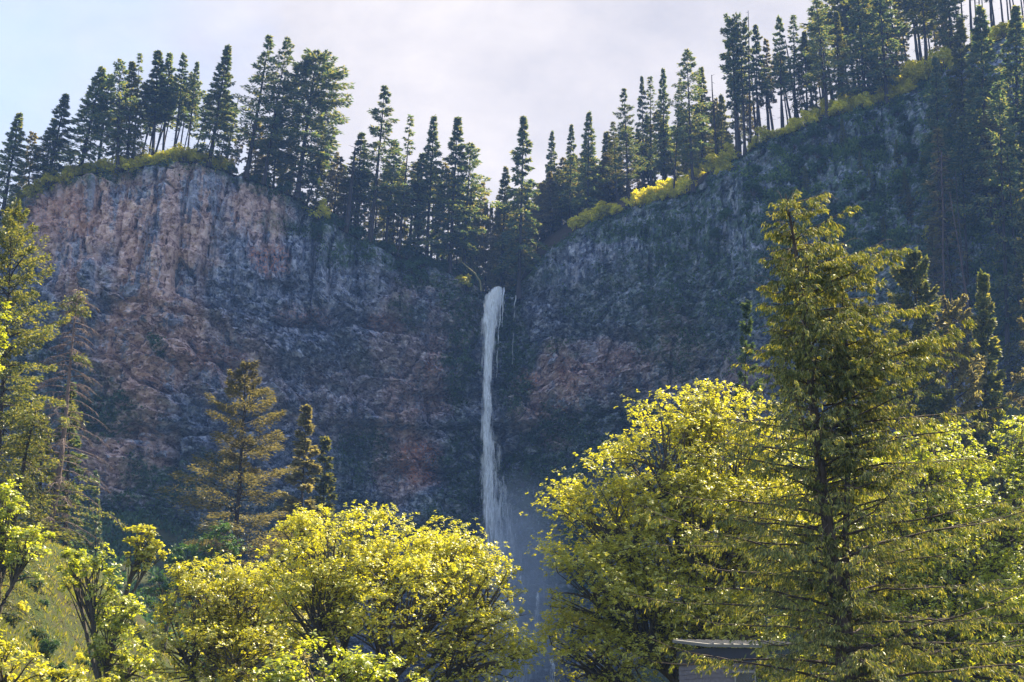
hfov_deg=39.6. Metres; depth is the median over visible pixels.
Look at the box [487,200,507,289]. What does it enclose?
fir tree
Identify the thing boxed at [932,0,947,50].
fir tree
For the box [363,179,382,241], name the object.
fir tree
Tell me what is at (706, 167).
shrub
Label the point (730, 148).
shrub
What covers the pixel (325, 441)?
fir tree
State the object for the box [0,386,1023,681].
ground
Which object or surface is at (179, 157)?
shrub
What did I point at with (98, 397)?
shrub
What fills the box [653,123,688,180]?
fir tree
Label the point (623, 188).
fir tree
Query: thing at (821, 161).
shrub
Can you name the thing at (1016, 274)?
dead tree
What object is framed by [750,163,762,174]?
shrub
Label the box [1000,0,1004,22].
fir tree
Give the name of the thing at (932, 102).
fir tree
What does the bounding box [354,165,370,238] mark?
fir tree
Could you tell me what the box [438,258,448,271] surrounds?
shrub
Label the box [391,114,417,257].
fir tree
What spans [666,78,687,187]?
fir tree
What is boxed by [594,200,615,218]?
shrub
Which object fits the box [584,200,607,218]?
shrub
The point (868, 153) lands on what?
slope undergrowth
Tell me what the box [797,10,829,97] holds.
fir tree
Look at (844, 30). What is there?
fir tree
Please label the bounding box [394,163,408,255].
fir tree
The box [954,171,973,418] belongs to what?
dead tree
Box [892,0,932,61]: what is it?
fir tree
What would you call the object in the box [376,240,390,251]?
shrub
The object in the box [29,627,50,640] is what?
shrub
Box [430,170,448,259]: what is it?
fir tree
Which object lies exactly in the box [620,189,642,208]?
shrub
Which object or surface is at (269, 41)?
fir tree
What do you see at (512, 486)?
shrub
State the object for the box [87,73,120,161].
fir tree
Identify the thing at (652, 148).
fir tree
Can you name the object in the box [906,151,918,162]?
shrub
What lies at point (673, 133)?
fir tree
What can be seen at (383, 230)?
fir tree
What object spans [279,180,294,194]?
shrub
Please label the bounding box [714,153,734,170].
shrub
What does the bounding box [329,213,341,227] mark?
shrub
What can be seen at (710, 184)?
shrub
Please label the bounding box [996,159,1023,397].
fir tree
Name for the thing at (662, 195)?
shrub
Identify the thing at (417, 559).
maple tree
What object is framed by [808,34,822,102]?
fir tree
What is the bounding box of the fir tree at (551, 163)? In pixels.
[534,130,564,235]
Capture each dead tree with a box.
[155,126,163,151]
[342,145,355,233]
[711,75,717,154]
[746,12,751,151]
[750,62,755,134]
[751,54,762,133]
[762,58,775,130]
[785,40,799,118]
[926,151,960,413]
[943,192,988,392]
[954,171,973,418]
[1007,153,1023,355]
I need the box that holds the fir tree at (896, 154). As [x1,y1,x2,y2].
[892,139,901,167]
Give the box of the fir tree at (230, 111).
[213,95,235,132]
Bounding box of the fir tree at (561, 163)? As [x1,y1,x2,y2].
[553,157,578,221]
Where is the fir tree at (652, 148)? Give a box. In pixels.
[641,115,660,180]
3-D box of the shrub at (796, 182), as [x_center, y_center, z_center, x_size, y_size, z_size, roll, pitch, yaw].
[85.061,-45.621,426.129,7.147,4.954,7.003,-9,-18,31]
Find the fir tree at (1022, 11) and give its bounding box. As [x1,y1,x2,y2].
[1020,0,1023,25]
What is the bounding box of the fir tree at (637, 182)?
[625,144,645,188]
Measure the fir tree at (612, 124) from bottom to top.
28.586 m
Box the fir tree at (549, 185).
[534,164,564,221]
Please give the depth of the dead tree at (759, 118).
503.51 m
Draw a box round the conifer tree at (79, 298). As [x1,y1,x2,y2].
[0,288,130,548]
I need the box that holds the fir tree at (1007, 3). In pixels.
[1006,0,1010,21]
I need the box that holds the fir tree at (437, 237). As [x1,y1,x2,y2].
[429,182,449,259]
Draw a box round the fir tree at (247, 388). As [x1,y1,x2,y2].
[143,358,316,674]
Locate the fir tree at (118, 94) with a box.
[89,58,139,170]
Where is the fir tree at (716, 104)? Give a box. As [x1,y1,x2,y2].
[708,97,724,148]
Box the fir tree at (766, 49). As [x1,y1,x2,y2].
[751,38,777,129]
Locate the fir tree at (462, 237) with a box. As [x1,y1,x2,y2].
[457,195,471,263]
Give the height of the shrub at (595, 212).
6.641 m
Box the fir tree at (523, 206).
[513,186,536,258]
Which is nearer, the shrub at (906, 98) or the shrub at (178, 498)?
the shrub at (178, 498)
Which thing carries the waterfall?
on the cliff
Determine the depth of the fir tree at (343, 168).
464.38 m
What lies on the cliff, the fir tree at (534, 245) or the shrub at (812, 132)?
the shrub at (812, 132)
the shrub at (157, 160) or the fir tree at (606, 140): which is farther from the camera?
the fir tree at (606, 140)
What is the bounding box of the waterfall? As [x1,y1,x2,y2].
[481,286,554,681]
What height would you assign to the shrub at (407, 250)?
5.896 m
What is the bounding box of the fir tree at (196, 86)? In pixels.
[182,61,202,146]
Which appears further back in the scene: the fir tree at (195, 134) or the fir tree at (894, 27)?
the fir tree at (894, 27)
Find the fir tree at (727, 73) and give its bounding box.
[721,53,747,155]
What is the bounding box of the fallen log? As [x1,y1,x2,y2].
[457,258,481,291]
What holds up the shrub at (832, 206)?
on the cliff
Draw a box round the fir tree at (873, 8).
[851,0,881,14]
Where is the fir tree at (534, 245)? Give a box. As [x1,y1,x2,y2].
[523,189,546,250]
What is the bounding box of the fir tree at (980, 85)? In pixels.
[945,4,1020,224]
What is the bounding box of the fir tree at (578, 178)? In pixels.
[577,151,586,211]
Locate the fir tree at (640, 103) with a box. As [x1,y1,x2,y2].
[632,75,657,187]
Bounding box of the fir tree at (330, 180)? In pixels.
[322,156,352,226]
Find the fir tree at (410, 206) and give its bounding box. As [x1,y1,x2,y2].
[396,181,421,256]
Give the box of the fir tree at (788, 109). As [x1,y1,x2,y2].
[771,53,792,118]
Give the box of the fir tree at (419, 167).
[405,152,434,251]
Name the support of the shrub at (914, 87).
on the cliff
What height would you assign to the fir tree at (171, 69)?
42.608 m
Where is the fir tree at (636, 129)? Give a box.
[632,128,648,180]
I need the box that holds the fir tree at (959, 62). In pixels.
[935,18,989,148]
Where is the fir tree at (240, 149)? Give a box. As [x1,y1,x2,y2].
[229,124,247,173]
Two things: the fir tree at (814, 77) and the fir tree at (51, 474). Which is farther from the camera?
the fir tree at (814, 77)
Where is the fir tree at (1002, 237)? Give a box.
[950,80,1023,381]
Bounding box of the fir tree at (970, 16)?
[968,0,973,40]
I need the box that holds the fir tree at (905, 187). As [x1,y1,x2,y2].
[898,170,911,205]
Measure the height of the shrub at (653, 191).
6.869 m
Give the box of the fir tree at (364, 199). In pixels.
[353,172,376,224]
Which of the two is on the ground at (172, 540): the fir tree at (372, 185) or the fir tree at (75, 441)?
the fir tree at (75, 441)
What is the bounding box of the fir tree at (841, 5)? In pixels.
[811,0,852,96]
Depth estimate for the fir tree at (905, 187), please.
403.74 m
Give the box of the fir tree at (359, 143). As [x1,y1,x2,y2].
[338,132,374,226]
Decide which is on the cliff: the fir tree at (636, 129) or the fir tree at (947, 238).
the fir tree at (947, 238)
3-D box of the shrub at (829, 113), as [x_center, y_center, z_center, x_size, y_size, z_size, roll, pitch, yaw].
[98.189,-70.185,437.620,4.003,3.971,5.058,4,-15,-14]
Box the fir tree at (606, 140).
[597,131,631,198]
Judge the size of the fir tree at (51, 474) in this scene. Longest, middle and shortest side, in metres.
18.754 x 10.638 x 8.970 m
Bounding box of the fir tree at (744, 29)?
[724,11,754,154]
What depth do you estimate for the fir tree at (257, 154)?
440.38 m
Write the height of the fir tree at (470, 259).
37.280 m
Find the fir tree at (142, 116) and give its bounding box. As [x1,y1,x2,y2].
[132,82,152,152]
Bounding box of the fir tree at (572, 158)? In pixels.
[557,124,583,220]
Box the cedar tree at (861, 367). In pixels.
[624,190,1023,681]
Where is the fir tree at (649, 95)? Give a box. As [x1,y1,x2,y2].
[641,76,658,184]
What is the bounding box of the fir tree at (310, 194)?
[291,151,328,210]
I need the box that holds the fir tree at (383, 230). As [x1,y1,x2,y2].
[375,184,396,242]
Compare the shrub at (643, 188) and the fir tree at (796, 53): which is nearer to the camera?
the shrub at (643, 188)
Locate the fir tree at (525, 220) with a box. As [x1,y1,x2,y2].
[522,208,538,260]
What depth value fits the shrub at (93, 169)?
417.04 m
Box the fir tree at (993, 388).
[948,268,1023,681]
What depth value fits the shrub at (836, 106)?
435.61 m
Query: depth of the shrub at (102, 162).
418.99 m
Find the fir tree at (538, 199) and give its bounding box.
[522,182,557,242]
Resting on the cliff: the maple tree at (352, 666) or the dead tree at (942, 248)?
the dead tree at (942, 248)
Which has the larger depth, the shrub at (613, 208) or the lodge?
the shrub at (613, 208)
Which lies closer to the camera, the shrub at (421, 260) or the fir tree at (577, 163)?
the shrub at (421, 260)
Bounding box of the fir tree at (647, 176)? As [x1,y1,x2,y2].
[632,140,661,185]
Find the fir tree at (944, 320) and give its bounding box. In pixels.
[921,293,1003,681]
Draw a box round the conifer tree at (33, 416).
[0,408,63,640]
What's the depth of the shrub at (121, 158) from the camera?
420.41 m
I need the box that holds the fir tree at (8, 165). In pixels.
[0,112,30,214]
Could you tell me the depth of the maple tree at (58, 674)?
58.55 m
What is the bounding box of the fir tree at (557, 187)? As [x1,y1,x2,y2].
[546,169,573,226]
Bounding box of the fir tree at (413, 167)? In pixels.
[402,162,433,245]
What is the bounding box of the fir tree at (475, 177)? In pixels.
[443,142,508,275]
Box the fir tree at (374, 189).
[336,85,415,243]
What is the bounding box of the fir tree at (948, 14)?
[929,0,967,54]
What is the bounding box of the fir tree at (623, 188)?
[602,141,626,197]
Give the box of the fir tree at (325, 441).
[298,435,361,680]
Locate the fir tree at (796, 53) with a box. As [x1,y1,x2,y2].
[791,50,805,109]
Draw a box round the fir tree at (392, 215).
[383,181,398,241]
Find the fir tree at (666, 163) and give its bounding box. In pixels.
[653,115,677,177]
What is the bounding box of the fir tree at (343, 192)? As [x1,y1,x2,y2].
[330,184,353,229]
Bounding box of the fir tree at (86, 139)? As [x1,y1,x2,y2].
[53,66,111,174]
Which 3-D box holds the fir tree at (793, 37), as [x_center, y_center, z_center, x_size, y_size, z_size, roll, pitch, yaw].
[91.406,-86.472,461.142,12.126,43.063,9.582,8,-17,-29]
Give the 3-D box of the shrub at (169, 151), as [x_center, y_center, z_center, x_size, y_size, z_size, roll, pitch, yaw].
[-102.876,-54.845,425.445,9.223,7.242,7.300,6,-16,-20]
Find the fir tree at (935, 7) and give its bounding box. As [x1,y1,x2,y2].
[929,0,958,48]
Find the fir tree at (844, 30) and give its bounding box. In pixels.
[833,14,856,83]
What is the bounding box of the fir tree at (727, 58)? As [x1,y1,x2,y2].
[718,13,748,158]
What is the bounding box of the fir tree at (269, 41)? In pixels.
[229,34,287,180]
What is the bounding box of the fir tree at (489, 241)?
[475,201,496,291]
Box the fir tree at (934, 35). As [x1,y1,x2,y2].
[927,13,940,50]
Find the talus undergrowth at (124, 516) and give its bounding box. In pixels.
[0,473,362,681]
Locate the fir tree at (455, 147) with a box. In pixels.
[422,116,479,273]
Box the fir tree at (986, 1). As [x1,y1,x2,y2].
[984,0,997,39]
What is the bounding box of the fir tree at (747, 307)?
[722,297,788,678]
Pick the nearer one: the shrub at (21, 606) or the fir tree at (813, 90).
the shrub at (21, 606)
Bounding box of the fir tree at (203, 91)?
[184,81,207,147]
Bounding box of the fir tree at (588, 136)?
[569,110,604,210]
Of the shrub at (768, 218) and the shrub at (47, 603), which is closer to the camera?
the shrub at (47, 603)
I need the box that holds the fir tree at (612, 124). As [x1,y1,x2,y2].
[602,121,629,201]
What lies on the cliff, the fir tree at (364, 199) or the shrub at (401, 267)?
the shrub at (401, 267)
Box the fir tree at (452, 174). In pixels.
[444,171,463,264]
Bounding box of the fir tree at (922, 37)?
[917,17,936,49]
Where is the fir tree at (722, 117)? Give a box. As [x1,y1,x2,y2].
[707,93,733,155]
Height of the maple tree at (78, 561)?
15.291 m
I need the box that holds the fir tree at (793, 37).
[777,14,812,116]
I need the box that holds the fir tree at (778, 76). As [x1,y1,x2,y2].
[767,56,792,127]
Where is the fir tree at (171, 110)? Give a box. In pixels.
[165,78,183,141]
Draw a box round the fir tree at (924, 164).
[920,151,926,182]
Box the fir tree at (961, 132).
[940,115,981,307]
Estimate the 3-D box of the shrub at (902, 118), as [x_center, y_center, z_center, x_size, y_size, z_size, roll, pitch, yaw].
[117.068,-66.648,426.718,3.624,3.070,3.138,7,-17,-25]
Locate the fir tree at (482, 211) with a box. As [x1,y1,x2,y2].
[459,181,498,279]
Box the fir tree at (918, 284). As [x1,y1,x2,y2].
[873,246,965,681]
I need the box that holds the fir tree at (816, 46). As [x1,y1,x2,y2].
[802,0,856,119]
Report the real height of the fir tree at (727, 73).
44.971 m
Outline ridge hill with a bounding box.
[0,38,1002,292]
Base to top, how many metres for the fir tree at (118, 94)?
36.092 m
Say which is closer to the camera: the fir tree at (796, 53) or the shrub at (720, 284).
the shrub at (720, 284)
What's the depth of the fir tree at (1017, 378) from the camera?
230.81 m
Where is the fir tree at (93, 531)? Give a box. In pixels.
[88,469,105,575]
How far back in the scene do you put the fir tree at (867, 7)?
481.78 m
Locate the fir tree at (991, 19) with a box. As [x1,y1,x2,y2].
[989,0,992,26]
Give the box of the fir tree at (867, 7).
[842,4,870,83]
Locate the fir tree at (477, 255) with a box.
[468,201,487,291]
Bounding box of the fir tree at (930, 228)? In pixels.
[922,223,942,289]
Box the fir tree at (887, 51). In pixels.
[874,29,902,68]
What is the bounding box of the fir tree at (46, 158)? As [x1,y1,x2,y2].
[28,118,64,180]
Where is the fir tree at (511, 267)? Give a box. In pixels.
[491,202,523,291]
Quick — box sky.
[0,0,1023,286]
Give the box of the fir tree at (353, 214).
[340,168,366,227]
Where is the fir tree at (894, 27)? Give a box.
[876,6,908,63]
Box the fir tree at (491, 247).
[483,204,500,289]
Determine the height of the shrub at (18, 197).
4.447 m
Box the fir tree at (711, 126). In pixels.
[706,101,714,155]
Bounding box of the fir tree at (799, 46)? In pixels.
[796,36,812,101]
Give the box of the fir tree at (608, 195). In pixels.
[593,152,622,202]
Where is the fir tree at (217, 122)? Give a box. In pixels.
[206,102,232,152]
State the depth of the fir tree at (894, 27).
476.17 m
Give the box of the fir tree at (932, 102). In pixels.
[913,55,973,237]
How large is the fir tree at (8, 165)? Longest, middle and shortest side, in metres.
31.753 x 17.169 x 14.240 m
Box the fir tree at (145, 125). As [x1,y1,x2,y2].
[141,102,151,152]
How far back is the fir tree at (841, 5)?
481.89 m
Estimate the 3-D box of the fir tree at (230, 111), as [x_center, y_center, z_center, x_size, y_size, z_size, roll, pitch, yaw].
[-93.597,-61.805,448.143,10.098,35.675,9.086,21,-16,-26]
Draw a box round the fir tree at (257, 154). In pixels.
[238,121,271,177]
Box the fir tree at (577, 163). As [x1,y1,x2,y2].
[574,155,584,211]
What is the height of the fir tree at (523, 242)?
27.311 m
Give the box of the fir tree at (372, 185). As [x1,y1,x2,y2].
[368,182,382,207]
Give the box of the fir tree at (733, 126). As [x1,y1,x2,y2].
[729,76,748,155]
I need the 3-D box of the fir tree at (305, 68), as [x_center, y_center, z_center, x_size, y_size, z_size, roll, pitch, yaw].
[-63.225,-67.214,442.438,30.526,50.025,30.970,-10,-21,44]
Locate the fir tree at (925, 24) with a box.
[904,0,934,55]
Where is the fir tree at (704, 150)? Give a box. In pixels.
[688,67,718,174]
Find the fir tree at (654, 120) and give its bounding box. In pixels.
[647,111,668,180]
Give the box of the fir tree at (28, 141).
[9,131,40,195]
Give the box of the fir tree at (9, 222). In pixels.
[0,197,71,504]
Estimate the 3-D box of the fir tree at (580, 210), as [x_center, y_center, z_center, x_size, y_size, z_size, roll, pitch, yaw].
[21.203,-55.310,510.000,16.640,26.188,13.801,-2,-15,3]
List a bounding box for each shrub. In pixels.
[5,612,23,624]
[13,189,31,197]
[14,193,27,204]
[17,600,30,611]
[19,571,29,586]
[22,185,44,196]
[23,179,44,193]
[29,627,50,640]
[31,579,44,588]
[36,599,49,606]
[37,638,61,655]
[38,170,59,185]
[47,660,68,680]
[48,169,62,182]
[58,173,69,182]
[60,163,74,177]
[62,576,72,589]
[69,165,82,176]
[73,652,90,663]
[75,393,92,413]
[77,165,87,173]
[77,659,90,666]
[79,161,96,172]
[89,423,105,431]
[94,393,104,401]
[96,157,115,173]
[109,155,131,171]
[115,389,128,401]
[120,158,134,172]
[130,655,142,668]
[131,156,141,171]
[137,153,153,165]
[137,155,149,165]
[153,147,177,161]
[153,150,168,162]
[153,152,168,167]
[170,145,188,161]
[171,153,187,161]
[171,485,192,505]
[174,142,196,161]
[187,150,205,163]
[192,153,208,162]
[201,151,221,164]
[213,154,235,171]
[228,164,237,174]
[251,174,258,180]
[267,176,274,186]
[276,182,286,192]
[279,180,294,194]
[302,197,330,219]
[310,220,324,238]
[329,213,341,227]
[333,218,346,228]
[353,225,367,239]
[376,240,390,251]
[392,260,404,271]
[399,243,415,259]
[411,250,424,260]
[414,255,429,266]
[426,256,440,269]
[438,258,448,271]
[452,263,468,275]
[454,274,471,287]
[462,269,473,278]
[464,279,475,288]
[468,272,482,287]
[503,450,518,463]
[504,484,517,492]
[519,496,532,510]
[521,454,540,465]
[539,479,557,497]
[567,215,583,230]
[574,212,593,227]
[576,463,592,475]
[581,212,594,224]
[582,206,602,220]
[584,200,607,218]
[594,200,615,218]
[610,203,622,214]
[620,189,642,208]
[630,187,645,201]
[640,189,652,203]
[643,185,664,203]
[650,185,667,200]
[658,178,675,187]
[663,183,675,196]
[667,188,677,197]
[673,174,696,194]
[688,167,705,179]
[699,157,714,172]
[701,153,717,169]
[705,252,715,264]
[707,178,715,191]
[708,227,722,239]
[713,165,724,174]
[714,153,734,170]
[716,278,725,288]
[717,208,734,219]
[718,142,741,160]
[738,204,750,216]
[742,179,765,196]
[746,140,758,151]
[750,126,772,143]
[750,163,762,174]
[751,141,766,153]
[757,215,775,231]
[771,128,779,137]
[779,124,792,134]
[784,118,799,132]
[788,116,802,129]
[790,157,809,174]
[791,179,804,188]
[798,110,818,128]
[805,126,824,139]
[807,106,823,117]
[807,168,816,180]
[811,158,827,173]
[813,99,830,116]
[819,98,835,112]
[820,116,840,129]
[827,100,848,116]
[827,108,836,116]
[827,202,836,213]
[835,199,848,211]
[836,208,847,219]
[842,97,854,107]
[842,103,852,112]
[849,95,860,107]
[852,91,873,108]
[856,186,869,200]
[857,137,878,150]
[864,110,877,120]
[864,134,887,149]
[865,228,881,240]
[866,232,887,245]
[868,93,884,106]
[881,82,902,101]
[888,77,902,93]
[890,104,903,115]
[896,77,912,91]
[896,120,914,137]
[897,95,914,101]
[897,142,917,155]
[898,86,908,93]
[898,114,907,122]
[899,63,920,82]
[900,59,923,79]
[904,71,921,85]
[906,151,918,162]
[909,84,920,92]
[911,64,930,82]
[914,80,926,91]
[921,45,953,76]
[921,225,939,239]
[926,103,947,114]
[987,26,1001,39]
[993,21,1015,39]
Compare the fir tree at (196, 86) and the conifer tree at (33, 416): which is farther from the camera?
the fir tree at (196, 86)
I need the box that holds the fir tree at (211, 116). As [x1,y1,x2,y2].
[203,98,222,143]
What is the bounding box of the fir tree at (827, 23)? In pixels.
[799,13,846,99]
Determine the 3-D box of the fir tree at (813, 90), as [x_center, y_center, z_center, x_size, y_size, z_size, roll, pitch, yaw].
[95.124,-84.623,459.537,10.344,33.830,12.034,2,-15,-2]
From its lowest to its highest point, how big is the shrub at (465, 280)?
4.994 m
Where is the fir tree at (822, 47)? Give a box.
[807,9,830,98]
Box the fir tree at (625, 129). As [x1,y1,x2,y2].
[598,88,648,208]
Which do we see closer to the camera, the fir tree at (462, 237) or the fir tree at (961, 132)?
the fir tree at (961, 132)
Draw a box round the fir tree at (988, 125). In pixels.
[967,106,1016,252]
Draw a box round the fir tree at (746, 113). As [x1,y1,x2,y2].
[739,69,753,141]
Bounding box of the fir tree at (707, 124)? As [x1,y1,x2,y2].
[698,100,713,149]
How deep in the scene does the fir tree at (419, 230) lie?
456.04 m
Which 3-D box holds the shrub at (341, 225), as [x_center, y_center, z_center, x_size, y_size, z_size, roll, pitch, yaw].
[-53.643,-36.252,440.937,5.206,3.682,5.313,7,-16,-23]
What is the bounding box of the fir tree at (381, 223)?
[373,175,395,246]
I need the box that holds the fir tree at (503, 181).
[481,166,521,291]
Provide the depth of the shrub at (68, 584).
145.03 m
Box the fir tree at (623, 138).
[615,125,639,189]
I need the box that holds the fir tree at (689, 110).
[667,48,714,192]
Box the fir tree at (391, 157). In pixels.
[368,139,407,249]
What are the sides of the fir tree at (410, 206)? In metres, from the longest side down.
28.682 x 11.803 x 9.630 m
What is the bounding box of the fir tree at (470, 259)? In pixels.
[461,181,480,282]
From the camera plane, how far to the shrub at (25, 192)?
407.02 m
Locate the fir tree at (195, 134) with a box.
[187,104,208,144]
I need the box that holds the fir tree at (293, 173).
[286,157,299,194]
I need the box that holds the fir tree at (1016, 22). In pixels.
[991,5,1023,133]
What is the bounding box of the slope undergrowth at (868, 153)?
[692,27,1023,546]
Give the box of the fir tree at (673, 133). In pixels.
[670,125,688,172]
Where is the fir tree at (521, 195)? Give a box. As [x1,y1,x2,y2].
[491,115,550,299]
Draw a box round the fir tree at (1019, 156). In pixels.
[996,77,1023,262]
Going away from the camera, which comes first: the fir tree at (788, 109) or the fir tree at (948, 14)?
the fir tree at (948, 14)
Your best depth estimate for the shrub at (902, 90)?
434.91 m
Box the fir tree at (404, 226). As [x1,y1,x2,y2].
[388,167,408,255]
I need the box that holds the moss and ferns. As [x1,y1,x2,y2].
[0,34,1023,638]
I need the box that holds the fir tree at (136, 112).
[103,61,155,160]
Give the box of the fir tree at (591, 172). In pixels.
[571,153,600,207]
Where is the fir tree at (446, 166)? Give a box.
[431,162,453,260]
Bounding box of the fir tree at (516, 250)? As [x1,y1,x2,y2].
[505,207,523,285]
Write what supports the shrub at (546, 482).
on the cliff
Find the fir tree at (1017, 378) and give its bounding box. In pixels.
[995,279,1023,681]
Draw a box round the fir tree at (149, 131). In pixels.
[140,113,166,154]
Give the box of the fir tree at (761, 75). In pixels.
[743,24,774,138]
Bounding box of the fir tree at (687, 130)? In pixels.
[677,109,698,178]
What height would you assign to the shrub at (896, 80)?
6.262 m
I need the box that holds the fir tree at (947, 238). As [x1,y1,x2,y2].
[921,127,972,327]
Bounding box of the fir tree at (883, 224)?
[880,216,886,241]
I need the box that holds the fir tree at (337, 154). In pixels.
[323,152,342,210]
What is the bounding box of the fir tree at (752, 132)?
[739,94,759,136]
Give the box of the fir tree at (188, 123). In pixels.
[174,84,193,145]
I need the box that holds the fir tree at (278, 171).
[253,112,293,192]
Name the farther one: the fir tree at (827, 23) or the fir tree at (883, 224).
the fir tree at (827, 23)
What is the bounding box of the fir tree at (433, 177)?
[401,114,446,265]
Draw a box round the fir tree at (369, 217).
[361,182,380,239]
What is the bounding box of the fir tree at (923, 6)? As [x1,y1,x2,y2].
[899,0,941,80]
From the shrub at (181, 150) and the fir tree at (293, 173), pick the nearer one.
the shrub at (181, 150)
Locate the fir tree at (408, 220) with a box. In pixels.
[398,178,417,243]
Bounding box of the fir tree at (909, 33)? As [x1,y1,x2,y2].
[897,2,931,61]
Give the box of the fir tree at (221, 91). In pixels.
[193,44,240,167]
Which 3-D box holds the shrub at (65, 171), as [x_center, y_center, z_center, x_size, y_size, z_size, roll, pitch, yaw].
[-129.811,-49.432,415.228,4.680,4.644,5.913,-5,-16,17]
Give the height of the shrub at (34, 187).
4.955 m
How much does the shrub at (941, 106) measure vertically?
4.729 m
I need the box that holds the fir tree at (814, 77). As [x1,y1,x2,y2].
[802,51,822,104]
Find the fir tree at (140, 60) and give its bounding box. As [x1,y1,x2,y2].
[123,53,146,158]
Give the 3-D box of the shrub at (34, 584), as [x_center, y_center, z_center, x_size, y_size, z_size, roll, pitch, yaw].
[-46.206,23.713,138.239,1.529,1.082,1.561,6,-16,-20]
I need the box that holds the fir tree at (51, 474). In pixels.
[3,414,82,543]
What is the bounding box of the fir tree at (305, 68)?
[266,47,353,199]
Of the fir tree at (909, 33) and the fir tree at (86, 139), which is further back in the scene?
the fir tree at (909, 33)
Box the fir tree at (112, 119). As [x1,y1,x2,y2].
[104,97,122,160]
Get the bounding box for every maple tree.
[0,301,22,373]
[0,474,54,614]
[0,617,119,681]
[55,543,161,681]
[108,523,172,679]
[133,548,321,681]
[137,520,252,652]
[246,500,564,681]
[247,629,430,681]
[519,377,885,681]
[750,415,1023,681]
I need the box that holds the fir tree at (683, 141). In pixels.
[674,105,693,178]
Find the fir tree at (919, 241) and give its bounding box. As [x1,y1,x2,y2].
[914,233,921,244]
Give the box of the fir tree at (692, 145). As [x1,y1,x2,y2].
[687,109,706,174]
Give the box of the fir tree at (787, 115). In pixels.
[778,52,788,124]
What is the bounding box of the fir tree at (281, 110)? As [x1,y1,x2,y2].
[254,37,307,185]
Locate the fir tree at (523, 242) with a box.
[513,209,535,276]
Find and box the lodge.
[672,639,790,681]
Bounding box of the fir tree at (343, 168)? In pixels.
[329,164,349,207]
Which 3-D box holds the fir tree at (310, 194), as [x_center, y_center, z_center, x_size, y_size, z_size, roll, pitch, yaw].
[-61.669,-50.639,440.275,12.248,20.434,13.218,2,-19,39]
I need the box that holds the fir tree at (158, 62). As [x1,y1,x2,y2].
[134,49,175,155]
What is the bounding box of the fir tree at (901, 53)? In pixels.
[893,8,910,65]
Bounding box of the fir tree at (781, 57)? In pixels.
[762,15,796,127]
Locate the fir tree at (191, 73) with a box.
[176,71,205,144]
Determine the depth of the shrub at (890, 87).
436.51 m
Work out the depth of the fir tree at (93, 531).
255.02 m
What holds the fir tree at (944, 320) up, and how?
on the ground at (172, 540)
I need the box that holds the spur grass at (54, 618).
[0,527,190,681]
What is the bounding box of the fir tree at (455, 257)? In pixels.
[452,195,462,270]
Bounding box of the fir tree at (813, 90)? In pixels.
[789,30,822,117]
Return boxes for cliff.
[0,33,1023,681]
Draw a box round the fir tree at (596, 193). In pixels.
[585,172,602,201]
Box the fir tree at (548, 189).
[539,171,563,235]
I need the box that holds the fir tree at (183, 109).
[155,52,190,147]
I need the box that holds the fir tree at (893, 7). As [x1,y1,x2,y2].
[882,0,898,70]
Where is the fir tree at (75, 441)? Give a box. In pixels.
[24,382,104,570]
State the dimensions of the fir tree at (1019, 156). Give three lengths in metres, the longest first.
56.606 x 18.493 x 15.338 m
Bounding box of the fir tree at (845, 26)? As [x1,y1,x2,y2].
[840,0,863,84]
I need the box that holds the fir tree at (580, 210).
[561,154,583,216]
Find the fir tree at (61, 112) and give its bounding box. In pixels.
[25,93,78,189]
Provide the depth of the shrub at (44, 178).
410.85 m
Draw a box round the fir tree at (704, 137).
[695,122,712,173]
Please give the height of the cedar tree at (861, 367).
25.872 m
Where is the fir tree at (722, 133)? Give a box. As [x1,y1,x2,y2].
[715,111,734,155]
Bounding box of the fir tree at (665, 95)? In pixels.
[647,68,680,181]
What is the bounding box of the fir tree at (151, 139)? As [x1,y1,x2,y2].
[148,94,153,152]
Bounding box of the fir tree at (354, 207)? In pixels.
[339,177,358,224]
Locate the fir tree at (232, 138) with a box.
[224,103,239,158]
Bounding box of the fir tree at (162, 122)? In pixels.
[156,73,179,151]
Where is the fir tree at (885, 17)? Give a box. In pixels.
[861,0,907,104]
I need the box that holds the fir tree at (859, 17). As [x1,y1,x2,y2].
[832,0,892,98]
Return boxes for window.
[734,671,755,681]
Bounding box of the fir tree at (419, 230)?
[404,183,426,258]
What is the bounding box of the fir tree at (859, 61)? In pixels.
[848,11,872,87]
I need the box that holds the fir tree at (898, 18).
[894,1,912,65]
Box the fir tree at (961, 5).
[960,0,965,45]
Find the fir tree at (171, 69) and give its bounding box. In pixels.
[147,52,180,149]
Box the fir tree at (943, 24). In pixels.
[938,7,954,62]
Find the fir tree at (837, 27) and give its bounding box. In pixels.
[819,11,857,99]
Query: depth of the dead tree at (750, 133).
443.73 m
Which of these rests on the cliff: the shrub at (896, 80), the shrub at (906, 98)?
the shrub at (906, 98)
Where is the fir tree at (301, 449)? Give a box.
[221,404,342,681]

